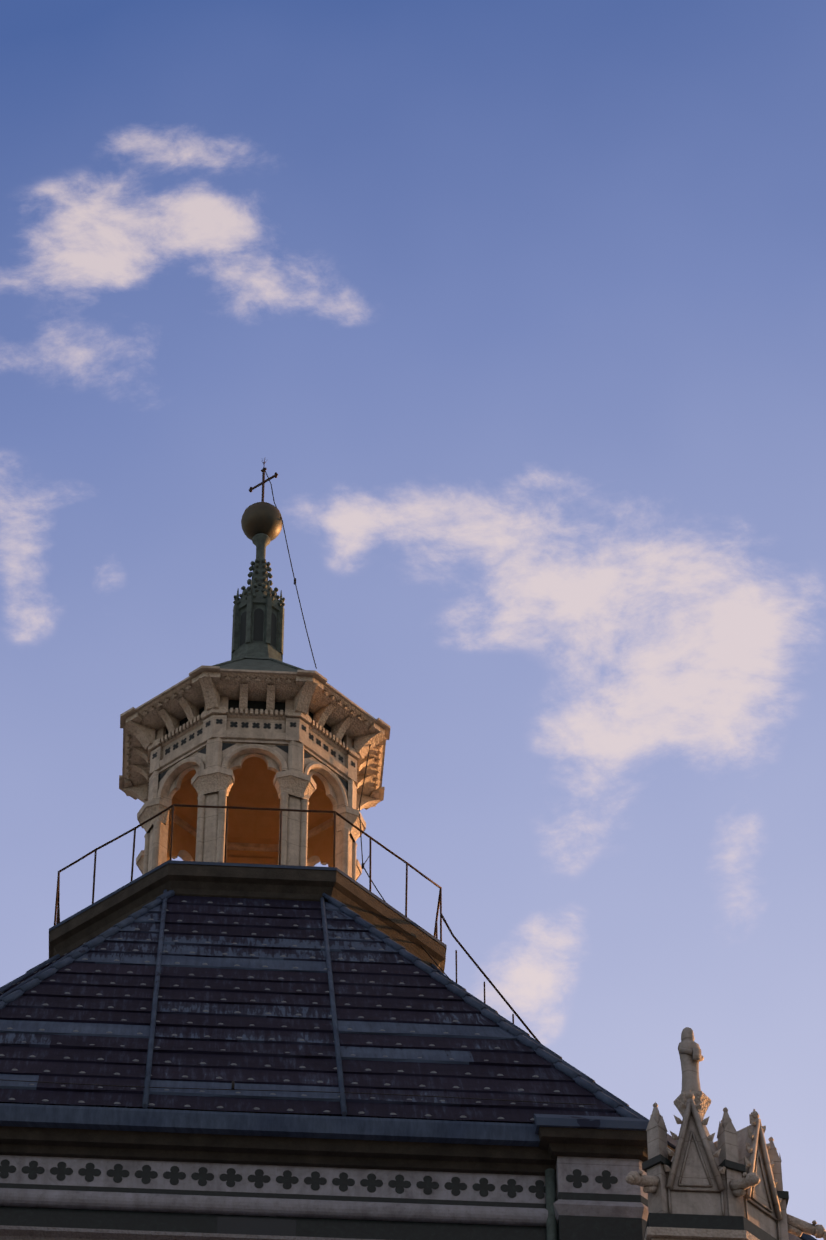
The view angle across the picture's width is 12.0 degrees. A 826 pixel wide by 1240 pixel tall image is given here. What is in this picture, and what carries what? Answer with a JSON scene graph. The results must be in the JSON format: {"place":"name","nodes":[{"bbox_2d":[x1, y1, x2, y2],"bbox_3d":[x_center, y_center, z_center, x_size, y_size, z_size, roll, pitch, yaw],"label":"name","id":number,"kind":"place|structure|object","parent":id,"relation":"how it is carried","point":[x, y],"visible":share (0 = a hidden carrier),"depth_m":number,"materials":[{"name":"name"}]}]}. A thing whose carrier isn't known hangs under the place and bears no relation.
{"place":"outdoors","nodes":[
{"label":"outdoors","id":0,"kind":"place"},
{"bbox_2d":[0,1225,378,1239],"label":"wall molding","id":1,"kind":"structure","parent":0,"point":[28,1233],"depth_m":37.94,"materials":[{"name":"white stone"}]},
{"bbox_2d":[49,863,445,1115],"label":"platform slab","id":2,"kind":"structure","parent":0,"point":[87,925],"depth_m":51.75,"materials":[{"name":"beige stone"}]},
{"bbox_2d":[49,860,446,948],"bbox_3d":[-2.285,5.006,53.655,5.336,0.070,5.336,3,-42,-3],"label":"platform lead cover","id":3,"kind":"object","parent":2,"relation":"on","point":[253,865],"visible":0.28,"depth_m":51.82,"materials":[{"name":"grey metal"}]},
{"bbox_2d":[54,804,441,940],"bbox_3d":[-2.285,4.619,54.008,5.305,1.019,5.305,3,-42,-3],"label":"platform railing","id":4,"kind":"object","parent":2,"relation":"on","point":[57,913],"visible":0.38,"depth_m":52.63,"materials":[{"name":"black metal"}]},
{"bbox_2d":[136,737,365,880],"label":"lantern piers","id":5,"kind":"structure","parent":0,"point":[210,836],"depth_m":54.19,"materials":[{"name":"beige stone"}]},
{"bbox_2d":[169,757,333,866],"bbox_3d":[-2.285,3.452,55.074,2.568,4.180,2.568,3,-42,-3],"label":"lantern interior","id":6,"kind":"object","parent":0,"point":[252,833],"visible":0.1,"depth_m":56.85,"materials":[{"name":"orange paint"}]},
{"bbox_2d":[157,742,347,866],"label":"lantern arch panels","id":7,"kind":"object","parent":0,"point":[320,849],"visible":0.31,"depth_m":55.10,"materials":[{"name":"beige stone"}]},
{"bbox_2d":[157,739,347,865],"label":"lantern arch trim","id":8,"kind":"structure","parent":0,"point":[324,766],"depth_m":54.83,"materials":[{"name":"beige stone"}]},
{"bbox_2d":[149,697,356,786],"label":"lantern entablature","id":9,"kind":"structure","parent":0,"point":[286,730],"depth_m":55.08,"materials":[{"name":"beige stone"}]},
{"bbox_2d":[123,671,385,878],"bbox_3d":[-2.285,2.665,55.793,3.721,1.851,3.721,3,-42,-3],"label":"lantern carved work","id":10,"kind":"object","parent":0,"point":[322,702],"visible":0.56,"depth_m":55.33,"materials":[{"name":"beige stone"}]},
{"bbox_2d":[119,665,389,802],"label":"lantern cornice slab","id":11,"kind":"structure","parent":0,"point":[313,673],"depth_m":55.43,"materials":[{"name":"beige stone"}]},
{"bbox_2d":[212,533,303,671],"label":"copper lantern spire","id":12,"kind":"structure","parent":11,"relation":"on","point":[258,628],"depth_m":57.85,"materials":[{"name":"green metal"}]},
{"bbox_2d":[241,502,281,540],"bbox_3d":[-2.285,-1.473,59.573,0.630,0.630,0.630,3,-42,-3],"label":"lantern ball","id":13,"kind":"object","parent":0,"point":[261,517],"visible":0.85,"depth_m":59.34,"materials":[{"name":"gold metal"}]},
{"bbox_2d":[249,460,277,501],"bbox_3d":[-2.285,-2.086,60.133,0.440,1.080,0.407,3,-42,-3],"label":"cross","id":14,"kind":"object","parent":13,"relation":"on","point":[263,482],"visible":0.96,"depth_m":60.16,"materials":[{"name":"black metal"}]},
{"bbox_2d":[0,1155,547,1239],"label":"attic walls","id":15,"kind":"structure","parent":0,"point":[169,1196],"depth_m":40.12,"materials":[{"name":"white stone"}]},
{"bbox_2d":[0,900,583,1119],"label":"roof rivets","id":16,"kind":"object","parent":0,"point":[256,1108],"visible":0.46,"depth_m":44.30,"materials":[{"name":"grey metal"}]},
{"bbox_2d":[0,895,802,1238],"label":"roof lead sheets","id":17,"kind":"object","parent":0,"point":[288,1053],"visible":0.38,"depth_m":44.14,"materials":[{"name":"grey metal"}]},
{"bbox_2d":[0,0,825,1239],"label":"sky","id":18,"kind":"structure","parent":0,"point":[516,309],"materials":[{"name":"blue"}]},
{"bbox_2d":[642,1098,788,1239],"bbox_3d":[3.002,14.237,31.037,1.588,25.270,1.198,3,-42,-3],"label":"pinnacle","id":19,"kind":"object","parent":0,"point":[693,1190],"visible":0.96,"depth_m":38.48,"materials":[{"name":"stone"}]},
{"bbox_2d":[678,1027,703,1092],"bbox_3d":[2.838,4.507,40.107,0.274,0.932,0.237,3,-42,-3],"label":"corner statue","id":20,"kind":"object","parent":19,"relation":"on","point":[690,1055],"visible":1,"depth_m":40.06,"materials":[{"name":"stone"}]},
{"bbox_2d":[625,1090,825,1239],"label":"decorative carvings","id":21,"kind":"object","parent":19,"relation":"attached to","point":[798,1227],"visible":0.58,"depth_m":38.24,"materials":[{"name":"beige stone"}]},
{"bbox_3d":[-2.285,13.921,45.511,21.520,1.300,21.520,3,-42,-3],"label":"arcade","id":22,"kind":"object","parent":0,"visible":0},
{"bbox_2d":[553,1156,647,1239],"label":"attic corner pilasters","id":23,"kind":"object","parent":22,"relation":"on","point":[599,1199],"visible":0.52,"depth_m":40.17,"materials":[{"name":"white stone"}]},
{"bbox_2d":[0,1126,674,1175],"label":"eaves cornice","id":24,"kind":"structure","parent":23,"relation":"attached to","point":[555,1142],"depth_m":40.45,"materials":[{"name":"grey stone"}]},
{"bbox_2d":[0,889,816,1239],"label":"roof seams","id":25,"kind":"object","parent":24,"relation":"on","point":[144,1119],"visible":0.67,"depth_m":40.52,"materials":[{"name":"grey metal"}]},
{"bbox_2d":[440,913,539,1042],"bbox_3d":[1.049,4.793,52.324,1.447,2.623,0.032,-13,-44,14],"label":"hip handrail","id":26,"kind":"object","parent":25,"relation":"on","point":[490,982],"visible":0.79,"depth_m":52.36,"materials":[{"name":"metal"}]},
{"bbox_2d":[532,1114,676,1147],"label":"roof corner caps","id":27,"kind":"object","parent":24,"relation":"on","point":[587,1122],"visible":0.18,"depth_m":40.52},
{"bbox_2d":[545,1168,556,1239],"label":"drain pipes","id":28,"kind":"object","parent":23,"relation":"attached to","point":[550,1193],"visible":0.82,"depth_m":40.26,"materials":[{"name":"green metal"}]}
]}

